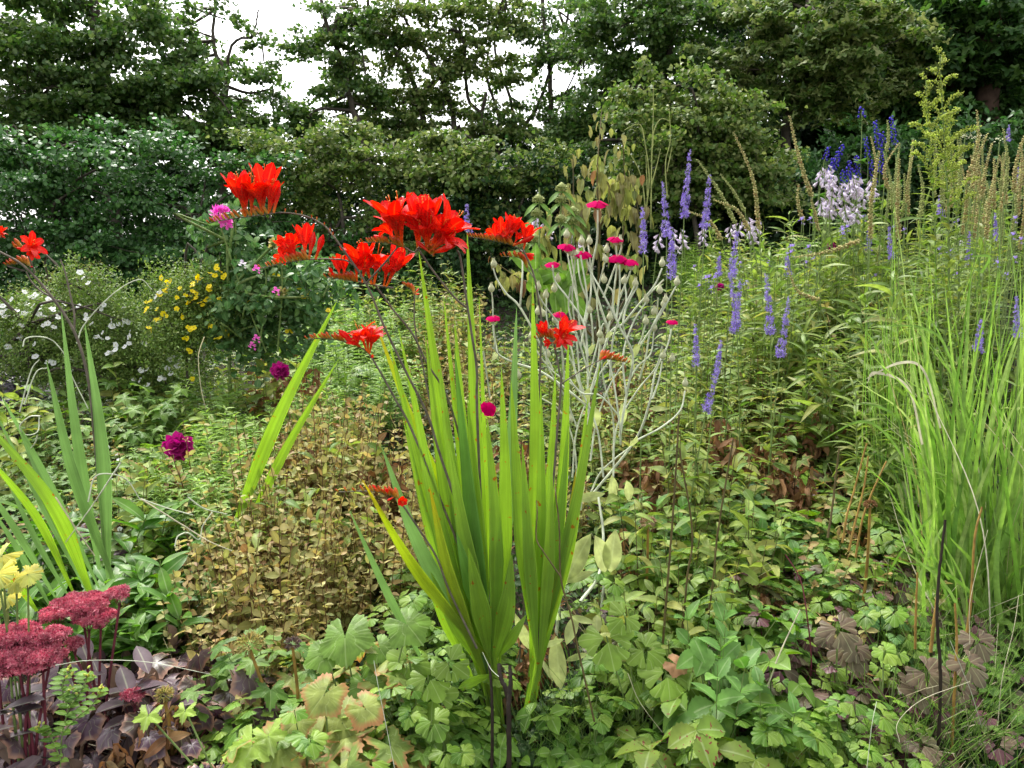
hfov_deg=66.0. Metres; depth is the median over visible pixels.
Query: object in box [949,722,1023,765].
ground ivy
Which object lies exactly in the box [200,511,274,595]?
loosestrife plant
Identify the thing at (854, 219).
hosta
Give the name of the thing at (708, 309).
cranesbill flower
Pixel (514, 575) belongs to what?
leaf litter
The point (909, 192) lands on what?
foxglove seed spike
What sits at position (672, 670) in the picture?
orange leaf
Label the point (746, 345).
speedwell plant
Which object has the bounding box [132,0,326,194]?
sapling tree
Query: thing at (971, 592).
dry stalk
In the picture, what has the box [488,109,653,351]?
wilting shrub
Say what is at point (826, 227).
hosta
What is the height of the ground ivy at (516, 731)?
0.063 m
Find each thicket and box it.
[0,93,743,288]
[585,4,1023,251]
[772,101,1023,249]
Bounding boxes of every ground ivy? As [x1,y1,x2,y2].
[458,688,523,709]
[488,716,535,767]
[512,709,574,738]
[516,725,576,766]
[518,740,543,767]
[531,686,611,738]
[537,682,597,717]
[896,737,979,756]
[933,691,1009,720]
[940,744,994,767]
[943,735,1023,767]
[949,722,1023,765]
[981,680,1023,728]
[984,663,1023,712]
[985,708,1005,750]
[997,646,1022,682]
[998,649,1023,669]
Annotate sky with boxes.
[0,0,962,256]
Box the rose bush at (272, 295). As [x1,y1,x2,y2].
[173,196,379,406]
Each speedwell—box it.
[456,204,486,430]
[624,207,655,526]
[653,181,680,489]
[655,226,685,522]
[667,149,691,470]
[676,379,716,539]
[680,174,711,459]
[680,324,709,505]
[692,340,723,524]
[702,252,721,409]
[711,231,738,475]
[714,278,742,472]
[728,273,751,446]
[753,296,790,484]
[757,272,785,469]
[784,252,791,317]
[861,231,875,316]
[886,227,900,303]
[936,195,946,275]
[956,320,987,436]
[961,231,975,312]
[986,212,998,351]
[988,125,1010,325]
[995,296,1023,475]
[1004,169,1023,355]
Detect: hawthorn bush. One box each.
[205,114,443,279]
[366,125,596,295]
[576,54,811,264]
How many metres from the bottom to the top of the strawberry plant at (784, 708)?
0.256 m
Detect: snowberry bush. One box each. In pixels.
[0,112,206,308]
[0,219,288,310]
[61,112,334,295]
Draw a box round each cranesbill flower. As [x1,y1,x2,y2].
[690,264,696,379]
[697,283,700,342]
[700,275,708,429]
[705,274,711,380]
[708,285,714,376]
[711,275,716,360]
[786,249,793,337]
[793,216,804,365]
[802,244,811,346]
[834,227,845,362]
[835,231,844,350]
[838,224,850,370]
[858,214,865,294]
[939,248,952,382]
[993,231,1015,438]
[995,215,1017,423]
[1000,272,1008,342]
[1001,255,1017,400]
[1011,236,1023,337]
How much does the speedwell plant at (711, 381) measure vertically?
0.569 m
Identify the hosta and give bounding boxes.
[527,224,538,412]
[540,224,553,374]
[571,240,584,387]
[646,231,664,375]
[670,228,681,375]
[679,228,689,355]
[698,229,707,348]
[725,226,737,323]
[726,220,743,328]
[740,221,761,330]
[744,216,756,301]
[748,225,758,310]
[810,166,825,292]
[814,196,833,303]
[815,196,829,310]
[816,174,838,305]
[817,171,830,336]
[821,200,833,316]
[822,201,835,295]
[823,164,835,266]
[823,169,834,265]
[823,195,834,306]
[824,176,837,294]
[831,198,843,294]
[837,183,846,259]
[837,183,849,313]
[838,205,854,353]
[842,202,851,289]
[846,180,855,301]
[847,175,863,279]
[848,202,859,291]
[848,204,862,331]
[850,175,861,280]
[853,190,868,280]
[854,180,863,270]
[865,178,877,263]
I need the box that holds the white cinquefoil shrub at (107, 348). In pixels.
[0,249,219,422]
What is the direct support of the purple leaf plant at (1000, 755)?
on the ground at (496, 458)
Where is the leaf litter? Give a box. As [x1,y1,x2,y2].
[0,371,1023,767]
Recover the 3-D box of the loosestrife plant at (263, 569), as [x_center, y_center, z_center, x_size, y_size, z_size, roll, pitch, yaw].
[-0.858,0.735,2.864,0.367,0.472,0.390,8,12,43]
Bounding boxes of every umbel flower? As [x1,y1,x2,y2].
[954,133,971,253]
[984,135,1009,308]
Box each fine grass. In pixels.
[862,287,930,547]
[890,198,1023,485]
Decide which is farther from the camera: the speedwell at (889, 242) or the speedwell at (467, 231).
the speedwell at (889, 242)
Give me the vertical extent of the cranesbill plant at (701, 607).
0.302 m
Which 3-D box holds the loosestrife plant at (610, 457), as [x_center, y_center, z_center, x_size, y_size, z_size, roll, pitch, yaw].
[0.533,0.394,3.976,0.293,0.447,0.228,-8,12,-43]
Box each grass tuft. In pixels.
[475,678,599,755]
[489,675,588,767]
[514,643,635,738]
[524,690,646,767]
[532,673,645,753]
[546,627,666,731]
[774,669,924,767]
[776,590,953,680]
[801,633,1003,745]
[803,607,995,731]
[812,543,979,644]
[819,671,985,767]
[832,685,1018,767]
[846,581,1004,660]
[847,616,1005,715]
[848,598,1023,766]
[856,708,1017,767]
[863,613,1023,766]
[863,626,1018,738]
[866,650,991,725]
[869,578,1023,736]
[873,578,1023,673]
[888,633,1023,765]
[892,717,977,766]
[903,601,1023,665]
[908,702,1022,767]
[908,710,1010,767]
[913,655,1017,767]
[947,577,1023,667]
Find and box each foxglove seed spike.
[688,210,749,383]
[696,159,753,347]
[714,198,773,353]
[720,174,759,333]
[733,131,763,364]
[786,267,852,442]
[788,116,823,393]
[794,239,889,347]
[796,184,805,321]
[810,199,820,393]
[857,151,880,356]
[863,137,877,333]
[873,120,889,334]
[878,143,899,329]
[881,184,889,274]
[883,152,893,238]
[887,165,901,308]
[891,182,897,283]
[893,143,900,255]
[893,158,901,314]
[894,173,905,290]
[897,156,913,288]
[900,144,913,268]
[903,139,913,286]
[909,182,923,298]
[916,164,924,292]
[927,150,937,278]
[932,140,944,366]
[935,153,953,355]
[940,159,945,289]
[941,138,962,395]
[941,152,956,328]
[941,170,951,304]
[942,110,980,406]
[945,133,988,402]
[947,139,959,246]
[955,143,992,436]
[958,185,971,347]
[960,168,968,331]
[960,190,968,250]
[961,154,973,293]
[967,134,980,292]
[967,184,979,278]
[970,155,976,225]
[970,159,999,389]
[972,162,981,287]
[974,180,992,280]
[976,185,982,338]
[978,166,990,337]
[981,140,986,285]
[982,158,996,382]
[985,155,1005,373]
[986,128,1009,395]
[990,177,1004,342]
[995,152,1003,281]
[995,152,1005,277]
[995,158,1009,349]
[997,136,1023,390]
[1001,152,1023,337]
[1001,160,1020,338]
[1001,178,1017,333]
[1003,142,1022,361]
[1008,182,1023,342]
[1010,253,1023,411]
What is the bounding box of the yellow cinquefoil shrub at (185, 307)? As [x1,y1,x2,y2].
[118,242,330,418]
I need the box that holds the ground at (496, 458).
[0,248,1023,767]
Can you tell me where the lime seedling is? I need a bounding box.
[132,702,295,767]
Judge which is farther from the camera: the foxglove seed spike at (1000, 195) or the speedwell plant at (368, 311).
the speedwell plant at (368, 311)
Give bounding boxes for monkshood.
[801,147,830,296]
[809,158,835,265]
[811,151,840,276]
[815,144,844,266]
[833,169,848,236]
[836,160,851,254]
[849,168,866,271]
[852,106,868,239]
[854,155,866,264]
[862,137,873,288]
[867,151,883,253]
[868,159,883,260]
[871,120,885,305]
[879,131,893,258]
[888,115,902,286]
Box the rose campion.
[480,201,687,704]
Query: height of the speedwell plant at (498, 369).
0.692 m
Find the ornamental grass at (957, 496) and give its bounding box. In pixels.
[820,253,1023,664]
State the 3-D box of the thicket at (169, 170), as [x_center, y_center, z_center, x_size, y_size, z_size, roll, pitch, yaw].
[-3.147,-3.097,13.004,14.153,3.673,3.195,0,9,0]
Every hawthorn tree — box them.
[0,0,295,240]
[255,0,411,282]
[316,0,548,290]
[511,0,765,257]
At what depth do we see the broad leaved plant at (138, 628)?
2.48 m
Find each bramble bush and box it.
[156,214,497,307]
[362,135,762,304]
[585,153,930,258]
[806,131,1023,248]
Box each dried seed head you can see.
[153,684,173,755]
[234,631,265,682]
[284,635,301,721]
[639,515,657,615]
[857,499,877,630]
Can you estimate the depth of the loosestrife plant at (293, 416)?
4.01 m
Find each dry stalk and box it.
[19,360,38,411]
[19,415,40,435]
[22,336,88,408]
[24,368,46,403]
[55,497,94,555]
[55,660,210,674]
[65,462,121,542]
[76,279,151,342]
[87,473,140,501]
[141,498,231,550]
[143,499,192,514]
[174,512,211,545]
[187,497,226,514]
[198,337,205,408]
[374,663,394,767]
[488,663,493,767]
[497,663,511,767]
[506,665,512,709]
[535,500,561,576]
[555,487,595,724]
[628,674,661,731]
[662,415,679,644]
[678,448,692,627]
[707,440,733,614]
[767,610,799,686]
[785,554,811,684]
[826,448,839,537]
[841,443,867,542]
[848,456,868,550]
[854,461,886,557]
[867,701,876,765]
[896,681,969,741]
[914,572,918,648]
[929,597,935,652]
[935,520,946,757]
[949,603,957,765]
[950,641,980,723]
[965,507,982,632]
[969,530,987,643]
[997,595,1018,725]
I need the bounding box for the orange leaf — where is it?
[663,653,687,679]
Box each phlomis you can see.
[507,233,553,363]
[524,187,562,343]
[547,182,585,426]
[561,206,589,501]
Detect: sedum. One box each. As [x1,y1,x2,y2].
[0,618,73,767]
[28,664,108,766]
[38,583,130,755]
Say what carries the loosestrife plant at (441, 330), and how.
on the ground at (496, 458)
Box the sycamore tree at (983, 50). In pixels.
[822,0,1023,245]
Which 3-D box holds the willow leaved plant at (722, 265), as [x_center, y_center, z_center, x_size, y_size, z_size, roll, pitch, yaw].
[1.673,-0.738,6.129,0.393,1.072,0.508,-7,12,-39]
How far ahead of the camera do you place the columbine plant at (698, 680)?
2.28 m
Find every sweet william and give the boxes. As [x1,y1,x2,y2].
[161,430,193,494]
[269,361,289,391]
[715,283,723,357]
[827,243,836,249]
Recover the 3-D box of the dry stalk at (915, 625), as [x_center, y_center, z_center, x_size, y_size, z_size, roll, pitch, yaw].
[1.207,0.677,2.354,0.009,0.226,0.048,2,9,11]
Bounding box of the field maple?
[676,0,959,223]
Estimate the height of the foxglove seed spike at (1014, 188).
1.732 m
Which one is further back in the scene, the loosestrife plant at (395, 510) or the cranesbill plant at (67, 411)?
the cranesbill plant at (67, 411)
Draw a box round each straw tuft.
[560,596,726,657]
[806,625,937,703]
[825,681,964,755]
[833,559,1023,634]
[910,593,1023,766]
[922,679,1023,765]
[926,654,1008,745]
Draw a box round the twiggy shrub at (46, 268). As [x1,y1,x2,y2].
[7,254,127,396]
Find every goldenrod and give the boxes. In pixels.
[895,72,974,490]
[902,46,987,483]
[934,109,986,463]
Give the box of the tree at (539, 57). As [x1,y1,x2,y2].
[436,0,611,199]
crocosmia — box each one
[0,225,114,611]
[206,162,629,734]
[229,301,338,537]
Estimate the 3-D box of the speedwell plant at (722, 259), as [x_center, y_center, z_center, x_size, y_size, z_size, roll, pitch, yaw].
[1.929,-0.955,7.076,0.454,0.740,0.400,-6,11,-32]
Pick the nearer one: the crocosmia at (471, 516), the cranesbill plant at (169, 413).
the crocosmia at (471, 516)
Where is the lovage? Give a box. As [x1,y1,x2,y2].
[0,542,42,760]
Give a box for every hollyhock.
[281,672,386,767]
[304,606,435,734]
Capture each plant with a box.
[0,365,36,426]
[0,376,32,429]
[0,379,45,462]
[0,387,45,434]
[0,399,31,498]
[0,400,52,460]
[0,404,92,483]
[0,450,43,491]
[0,454,34,529]
[0,476,74,505]
[0,489,98,534]
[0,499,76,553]
[0,500,95,620]
[0,565,139,674]
[0,658,85,703]
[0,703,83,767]
[0,730,59,767]
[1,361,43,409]
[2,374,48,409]
[2,398,77,450]
[2,400,53,462]
[2,400,70,449]
[2,437,93,483]
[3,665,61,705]
[4,487,72,515]
[6,562,161,639]
[6,713,60,733]
[7,427,71,467]
[7,456,67,501]
[7,708,59,754]
[8,383,68,436]
[11,495,81,538]
[12,477,93,514]
[12,656,110,742]
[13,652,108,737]
[15,710,57,754]
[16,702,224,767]
[18,497,179,595]
[24,668,110,704]
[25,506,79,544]
[30,409,125,455]
[31,548,153,621]
[31,664,107,711]
[33,663,127,754]
[33,692,111,719]
[37,425,119,469]
[37,680,164,767]
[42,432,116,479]
[44,482,134,521]
[44,725,121,767]
[46,742,107,767]
[47,461,96,503]
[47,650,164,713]
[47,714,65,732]
[51,446,112,486]
[51,722,183,762]
[52,458,125,497]
[55,673,222,763]
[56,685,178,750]
[59,368,143,432]
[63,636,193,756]
[64,551,232,662]
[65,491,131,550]
[67,460,147,512]
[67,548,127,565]
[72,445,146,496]
[72,571,174,632]
[75,458,161,569]
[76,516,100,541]
[79,381,151,433]
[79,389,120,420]
[80,591,206,673]
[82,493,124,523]
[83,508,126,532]
[84,400,151,450]
[84,702,150,767]
[88,451,172,551]
[92,405,192,459]
[92,481,147,534]
[93,589,177,665]
[94,486,176,529]
[99,727,151,767]
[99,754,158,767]
[100,362,138,451]
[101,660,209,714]
[102,402,176,467]
[103,383,179,442]
[103,385,158,432]
[103,690,237,767]
[106,396,180,428]
[107,410,188,444]
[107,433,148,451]
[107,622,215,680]
[107,679,222,767]
[108,366,158,429]
[109,429,158,469]
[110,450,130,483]
[111,443,162,483]
[112,392,219,442]
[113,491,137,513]
[114,452,195,501]
[115,462,178,496]
[117,431,176,465]
[117,582,212,654]
[118,555,197,632]
[119,369,206,402]
[119,450,157,498]
[120,470,180,585]
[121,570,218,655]
[122,479,188,511]
[122,493,201,566]
[126,464,206,514]
[126,730,223,767]
[127,406,188,454]
[127,434,200,471]
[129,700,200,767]
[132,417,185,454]
[133,467,183,499]
[133,470,229,568]
[133,568,204,632]
[135,639,227,712]
[135,650,222,736]
[136,387,200,418]
[140,443,187,466]
[141,382,200,409]
[141,383,243,443]
[144,403,236,432]
[145,396,216,424]
[145,475,257,570]
[146,455,245,560]
[148,394,224,446]
[148,521,216,583]
[149,380,206,403]
[149,647,264,705]
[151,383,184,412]
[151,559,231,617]
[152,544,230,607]
[156,447,220,483]
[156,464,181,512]
[156,758,165,767]
[158,419,274,528]
[158,424,211,466]
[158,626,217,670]
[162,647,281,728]
[162,753,228,767]
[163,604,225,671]
[165,371,244,424]
[166,636,347,750]
[169,570,254,654]
[171,404,237,430]
[171,664,304,765]
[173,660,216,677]
[174,402,235,449]
[174,593,296,709]
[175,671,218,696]
[176,539,259,612]
[179,469,280,616]
[179,499,258,598]
[180,404,236,436]
[180,405,266,488]
[180,459,279,558]
[180,562,263,643]
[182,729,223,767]
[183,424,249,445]
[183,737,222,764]
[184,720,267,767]
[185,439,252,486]
[185,516,265,636]
[185,600,240,675]
[186,410,245,445]
[186,456,250,492]
[186,481,287,560]
[187,493,264,578]
[187,518,278,640]
[190,405,252,457]
[191,624,276,705]
[192,419,257,463]
[193,542,284,570]
[193,625,346,738]
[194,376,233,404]
[196,453,262,498]
[197,415,313,537]
[197,431,279,498]
[198,419,282,480]
[199,400,242,435]
[200,463,265,542]
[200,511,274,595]
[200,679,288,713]
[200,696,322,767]
[201,449,269,483]
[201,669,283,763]
[202,360,259,409]
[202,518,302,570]
[203,497,300,582]
[204,369,265,419]
[204,436,273,482]
[206,591,294,656]
[207,652,296,702]
[210,406,287,459]
[210,445,266,481]
[212,429,274,465]
[212,501,283,594]
[213,530,316,627]
[213,535,315,624]
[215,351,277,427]
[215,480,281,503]
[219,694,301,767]
[220,633,313,712]
[220,721,349,767]
[222,394,323,474]
[222,513,341,638]
[222,544,305,626]
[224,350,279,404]
[225,466,331,638]
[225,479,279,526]
[225,512,308,628]
[226,503,284,569]
[226,550,307,652]
[226,643,266,681]
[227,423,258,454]
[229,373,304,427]
[229,516,335,646]
[229,616,320,703]
[231,575,338,639]
[234,421,328,514]
[237,480,352,596]
[239,406,356,513]
[239,559,312,664]
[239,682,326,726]
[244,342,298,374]
[245,414,304,459]
[245,606,323,628]
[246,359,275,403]
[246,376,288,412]
[247,481,275,562]
[247,531,292,566]
[249,527,304,614]
[251,654,364,743]
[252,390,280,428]
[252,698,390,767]
[254,492,311,559]
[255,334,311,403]
[255,431,350,549]
[257,405,330,466]
[258,554,338,664]
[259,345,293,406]
[262,640,292,688]
[263,445,356,546]
[264,406,338,461]
[265,414,332,514]
[265,445,373,561]
[266,385,361,423]
[267,458,356,633]
[267,595,304,671]
[268,366,325,416]
[270,383,371,549]
[271,373,338,464]
[272,510,314,595]
[273,481,365,577]
[273,504,316,597]
[273,618,337,697]
[274,321,343,382]
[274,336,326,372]
[275,431,320,499]
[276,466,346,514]
[276,492,360,551]
[278,388,345,439]
[278,434,336,525]
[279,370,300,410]
[281,407,376,492]
[282,382,346,452]
[282,386,383,508]
[283,451,347,513]
[284,345,357,386]
[284,429,382,533]
[288,380,381,481]
[288,394,344,465]
[289,362,349,407]
[289,472,357,544]
[289,567,357,634]
[289,727,410,767]
[291,461,377,570]
[294,528,380,623]
[297,471,370,551]
[297,507,422,632]
[298,400,386,454]
[300,551,369,634]
[301,426,375,479]
[302,400,370,441]
[303,402,370,466]
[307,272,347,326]
[307,329,369,404]
[308,727,420,767]
[309,516,389,607]
[311,483,385,529]
[312,479,405,623]
[314,387,402,518]
[316,300,365,343]
[316,709,433,767]
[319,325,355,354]
[320,463,426,609]
[320,470,395,577]
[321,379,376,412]
[321,510,406,619]
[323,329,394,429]
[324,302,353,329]
[326,390,398,480]
[327,275,380,372]
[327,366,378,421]
[327,429,364,513]
[328,298,389,376]
[328,641,443,765]
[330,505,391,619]
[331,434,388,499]
[332,482,426,630]
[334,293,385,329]
[336,493,422,573]
[337,414,396,511]
[340,444,430,545]
[340,547,378,614]
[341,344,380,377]
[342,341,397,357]
[343,515,429,618]
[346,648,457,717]
[347,380,432,490]
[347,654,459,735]
[349,450,408,535]
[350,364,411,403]
[352,411,430,498]
[354,273,401,331]
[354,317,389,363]
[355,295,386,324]
[357,450,419,533]
[357,591,422,656]
[358,357,416,445]
[359,321,416,380]
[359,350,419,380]
[360,523,419,596]
[362,296,400,362]
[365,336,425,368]
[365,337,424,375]
[365,656,475,767]
[367,586,446,654]
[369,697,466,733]
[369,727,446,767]
[370,504,421,552]
[372,311,417,378]
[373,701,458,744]
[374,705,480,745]
[376,671,490,743]
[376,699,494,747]
[378,605,447,657]
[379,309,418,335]
[379,581,435,625]
[380,304,432,364]
[381,478,418,539]
[382,356,426,420]
[384,284,416,338]
[384,297,434,347]
[385,589,442,649]
[386,644,469,752]
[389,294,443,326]
[389,559,410,605]
[389,722,464,767]
[390,568,432,618]
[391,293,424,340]
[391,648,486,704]
[393,685,480,767]
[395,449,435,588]
[396,338,448,393]
[397,262,429,321]
[397,311,438,360]
[398,629,509,705]
[399,261,454,342]
[399,318,437,385]
[405,298,460,364]
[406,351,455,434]
[406,627,525,691]
[407,641,504,698]
[408,323,454,390]
[408,719,497,766]
[411,303,456,372]
[415,266,456,325]
[417,254,461,319]
[417,282,475,367]
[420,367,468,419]
[422,304,460,359]
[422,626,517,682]
[424,300,487,394]
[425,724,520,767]
[429,273,466,341]
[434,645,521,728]
[436,283,476,367]
[437,278,478,354]
[442,309,496,395]
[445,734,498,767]
[447,289,478,335]
[449,284,483,336]
[454,286,485,343]
[454,323,493,370]
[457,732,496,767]
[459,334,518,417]
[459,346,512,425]
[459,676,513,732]
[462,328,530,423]
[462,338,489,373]
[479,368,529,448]
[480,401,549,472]
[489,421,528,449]
[490,313,558,396]
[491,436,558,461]
[492,323,542,401]
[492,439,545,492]
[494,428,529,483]
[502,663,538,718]
[512,703,585,767]
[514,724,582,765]
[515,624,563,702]
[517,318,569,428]
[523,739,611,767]
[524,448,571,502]
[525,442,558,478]
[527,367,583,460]
[529,685,666,763]
[538,322,577,412]
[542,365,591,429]
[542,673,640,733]
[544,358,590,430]
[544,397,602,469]
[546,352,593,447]
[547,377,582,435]
[556,556,660,625]
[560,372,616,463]
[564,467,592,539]
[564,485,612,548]
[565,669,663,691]
[567,616,690,706]
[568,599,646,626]
[573,677,660,728]
[576,405,661,482]
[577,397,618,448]
[578,601,707,727]
[578,736,658,767]
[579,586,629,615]
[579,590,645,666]
[580,648,661,732]
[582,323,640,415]
[582,386,668,485]
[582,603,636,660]
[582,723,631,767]
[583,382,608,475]
[585,466,650,542]
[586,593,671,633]
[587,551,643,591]
[588,516,667,630]
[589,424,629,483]
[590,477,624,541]
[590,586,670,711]
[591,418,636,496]
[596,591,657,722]
[598,486,716,615]
[601,391,650,477]
[602,303,654,395]
[602,706,736,767]
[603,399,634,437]
[605,489,648,555]
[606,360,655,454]
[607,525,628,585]
[607,554,683,615]
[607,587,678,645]
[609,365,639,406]
[612,407,672,480]
[613,714,758,767]
[613,721,663,738]
[617,686,682,767]
[618,358,686,469]
[618,361,679,433]
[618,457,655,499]
[619,85,671,228]
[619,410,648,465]
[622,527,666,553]
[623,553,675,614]
[624,732,677,763]
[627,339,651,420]
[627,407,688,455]
[627,483,706,564]
[629,497,730,582]
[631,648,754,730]
[633,553,749,639]
[634,694,739,767]
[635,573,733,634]
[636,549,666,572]
[637,438,716,514]
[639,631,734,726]
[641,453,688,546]
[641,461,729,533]
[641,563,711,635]
[643,341,689,413]
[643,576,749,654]
[646,493,693,559]
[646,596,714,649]
[647,258,724,370]
[647,323,705,414]
[647,425,754,553]
[648,406,703,464]
[648,680,746,765]
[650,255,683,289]
[651,405,716,468]
[652,532,729,580]
[653,328,754,484]
[653,514,747,561]
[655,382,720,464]
[655,535,740,600]
[656,521,750,612]
[657,343,719,452]
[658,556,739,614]
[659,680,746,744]
[660,293,714,410]
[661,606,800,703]
[662,468,762,566]
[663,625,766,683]
[663,685,770,767]
[664,504,766,580]
[665,451,736,503]
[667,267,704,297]
[667,288,743,430]
[668,252,734,371]
[668,322,731,429]
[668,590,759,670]
[670,377,713,465]
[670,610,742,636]
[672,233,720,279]
[672,299,742,404]
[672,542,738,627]
[673,271,725,358]
[674,256,714,312]
[674,414,750,496]
[674,599,740,672]
[676,246,712,296]
[676,483,735,521]
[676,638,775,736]
[676,717,754,765]
[677,444,791,506]
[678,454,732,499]
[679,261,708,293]
[679,485,785,556]
[681,283,744,378]
[681,516,760,563]
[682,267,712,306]
[682,725,751,767]
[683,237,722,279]
[683,347,747,432]
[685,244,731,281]
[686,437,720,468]
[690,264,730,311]
[690,637,762,762]
[691,342,748,429]
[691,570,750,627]
[693,470,744,538]
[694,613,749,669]
[695,506,792,622]
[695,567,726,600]
[698,380,769,448]
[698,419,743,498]
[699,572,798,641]
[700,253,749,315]
[701,219,762,341]
[701,312,741,393]
[702,306,782,398]
[703,347,750,418]
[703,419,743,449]
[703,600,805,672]
[704,236,753,294]
[704,499,771,600]
[706,223,748,315]
[706,477,763,523]
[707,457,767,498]
[708,319,808,432]
[709,322,755,418]
[709,474,783,536]
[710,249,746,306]
[710,332,778,411]
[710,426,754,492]
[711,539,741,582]
[712,517,795,594]
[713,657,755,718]
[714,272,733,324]
[714,713,813,767]
[715,293,769,361]
[716,229,768,312]
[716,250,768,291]
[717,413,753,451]
[718,254,786,363]
[720,307,789,403]
[721,222,779,348]
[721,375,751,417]
[721,505,797,540]
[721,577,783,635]
[722,279,816,424]
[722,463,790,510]
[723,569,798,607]
[724,251,793,362]
[724,375,796,444]
[724,507,820,581]
[725,351,791,435]
[726,335,828,461]
[727,349,796,417]
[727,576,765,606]
[728,482,770,547]
[730,421,797,509]
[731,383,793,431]
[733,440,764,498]
[733,477,771,543]
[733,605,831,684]
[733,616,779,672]
[735,256,782,329]
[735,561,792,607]
[736,247,831,372]
[737,525,862,592]
[738,252,849,422]
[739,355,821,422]
[739,683,819,758]
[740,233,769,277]
[740,353,792,433]
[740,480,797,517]
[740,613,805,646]
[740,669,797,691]
[740,714,841,767]
[742,251,829,374]
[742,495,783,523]
[743,256,816,350]
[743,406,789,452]
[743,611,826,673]
[744,239,801,318]
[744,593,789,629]
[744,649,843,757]
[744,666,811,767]
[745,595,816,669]
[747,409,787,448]
[747,456,827,521]
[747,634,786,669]
[747,700,832,767]
[748,709,849,767]
[749,269,836,403]
[749,399,812,464]
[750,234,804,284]
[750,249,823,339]
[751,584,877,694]
[752,692,856,760]
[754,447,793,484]
[755,311,826,401]
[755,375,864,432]
[755,518,801,590]
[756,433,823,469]
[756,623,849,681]
[757,543,860,622]
[758,499,808,548]
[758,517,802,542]
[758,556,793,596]
[759,236,862,375]
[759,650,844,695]
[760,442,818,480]
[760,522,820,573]
[761,489,849,541]
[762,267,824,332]
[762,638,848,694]
[766,510,846,575]
[768,211,808,297]
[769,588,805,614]
[769,700,883,767]
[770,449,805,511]
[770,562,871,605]
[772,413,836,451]
[773,540,884,614]
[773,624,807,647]
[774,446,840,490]
[775,207,861,306]
[775,310,883,487]
[776,366,877,464]
[776,534,848,566]
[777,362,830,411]
[778,564,868,616]
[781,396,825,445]
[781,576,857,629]
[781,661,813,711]
[781,711,901,767]
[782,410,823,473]
[783,539,838,626]
[784,330,873,446]
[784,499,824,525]
[785,519,832,558]
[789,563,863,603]
[790,248,885,364]
[790,479,882,535]
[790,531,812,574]
[790,560,910,611]
[792,615,897,682]
[793,212,888,365]
[793,322,860,395]
[793,647,898,714]
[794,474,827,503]
[795,421,855,473]
[796,574,909,638]
[796,655,859,679]
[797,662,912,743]
[798,292,877,387]
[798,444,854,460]
[799,220,869,345]
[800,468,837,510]
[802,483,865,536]
[802,503,865,583]
[803,253,861,360]
[803,503,893,555]
[806,649,928,695]
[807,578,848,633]
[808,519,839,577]
[808,557,948,645]
[809,198,860,298]
[809,297,875,372]
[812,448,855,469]
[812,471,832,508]
[812,609,879,664]
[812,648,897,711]
[813,337,884,424]
[813,605,873,652]
[813,614,871,705]
[814,297,917,408]
[814,473,839,506]
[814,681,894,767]
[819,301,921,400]
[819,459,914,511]
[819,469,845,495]
[820,453,866,494]
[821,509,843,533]
[821,732,921,767]
[822,398,895,484]
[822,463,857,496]
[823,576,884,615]
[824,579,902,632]
[824,683,932,767]
[825,316,888,378]
[825,370,934,544]
[826,273,937,441]
[827,184,892,294]
[827,576,888,661]
[829,270,934,451]
[831,224,910,302]
[831,519,925,569]
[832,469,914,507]
[833,195,928,340]
[833,282,899,363]
[833,296,936,462]
[833,532,920,605]
[833,539,916,605]
[835,605,953,670]
[836,375,918,502]
[836,599,961,660]
[838,684,917,752]
[839,455,911,561]
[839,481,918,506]
[839,524,929,578]
[839,678,942,767]
[840,439,909,549]
[840,495,924,541]
[841,522,910,560]
[842,352,940,507]
[844,550,904,587]
[846,518,898,566]
[847,225,901,298]
[847,464,917,513]
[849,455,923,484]
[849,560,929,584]
[849,562,952,645]
[849,642,910,738]
[849,666,924,717]
[851,695,931,752]
[853,640,927,686]
[856,245,966,400]
[856,316,903,383]
[857,370,1006,473]
[857,525,924,576]
[859,323,930,482]
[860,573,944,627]
[860,613,948,676]
[861,504,923,548]
[864,251,958,397]
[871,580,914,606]
[872,247,927,304]
[872,722,961,767]
[873,268,974,327]
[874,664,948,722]
[877,677,970,723]
[878,681,950,739]
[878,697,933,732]
[879,227,929,285]
[880,235,955,302]
[881,272,957,377]
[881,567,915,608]
[882,221,937,313]
[882,277,956,378]
[891,614,970,656]
[892,637,1006,710]
[896,238,971,346]
[898,629,995,744]
[902,212,968,303]
[904,190,962,285]
[905,584,980,635]
[912,671,1008,716]
[917,613,999,691]
[919,662,1023,723]
[922,228,1006,341]
[924,267,1000,412]
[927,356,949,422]
[927,598,1019,659]
[931,209,1014,385]
[932,242,992,319]
[936,269,1010,406]
[941,710,1023,764]
[945,630,1002,699]
[950,664,1023,733]
[952,199,1009,303]
[953,617,1011,655]
[956,215,1021,323]
[958,601,1023,661]
[959,698,1023,740]
[961,162,1023,268]
[961,184,1021,302]
[961,272,1023,412]
[962,645,1023,702]
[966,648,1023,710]
[971,186,1013,256]
[971,610,1022,641]
[986,632,1018,689]
[991,229,1023,293]
[995,590,1023,648]
[1000,232,1023,302]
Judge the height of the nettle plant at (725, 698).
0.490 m

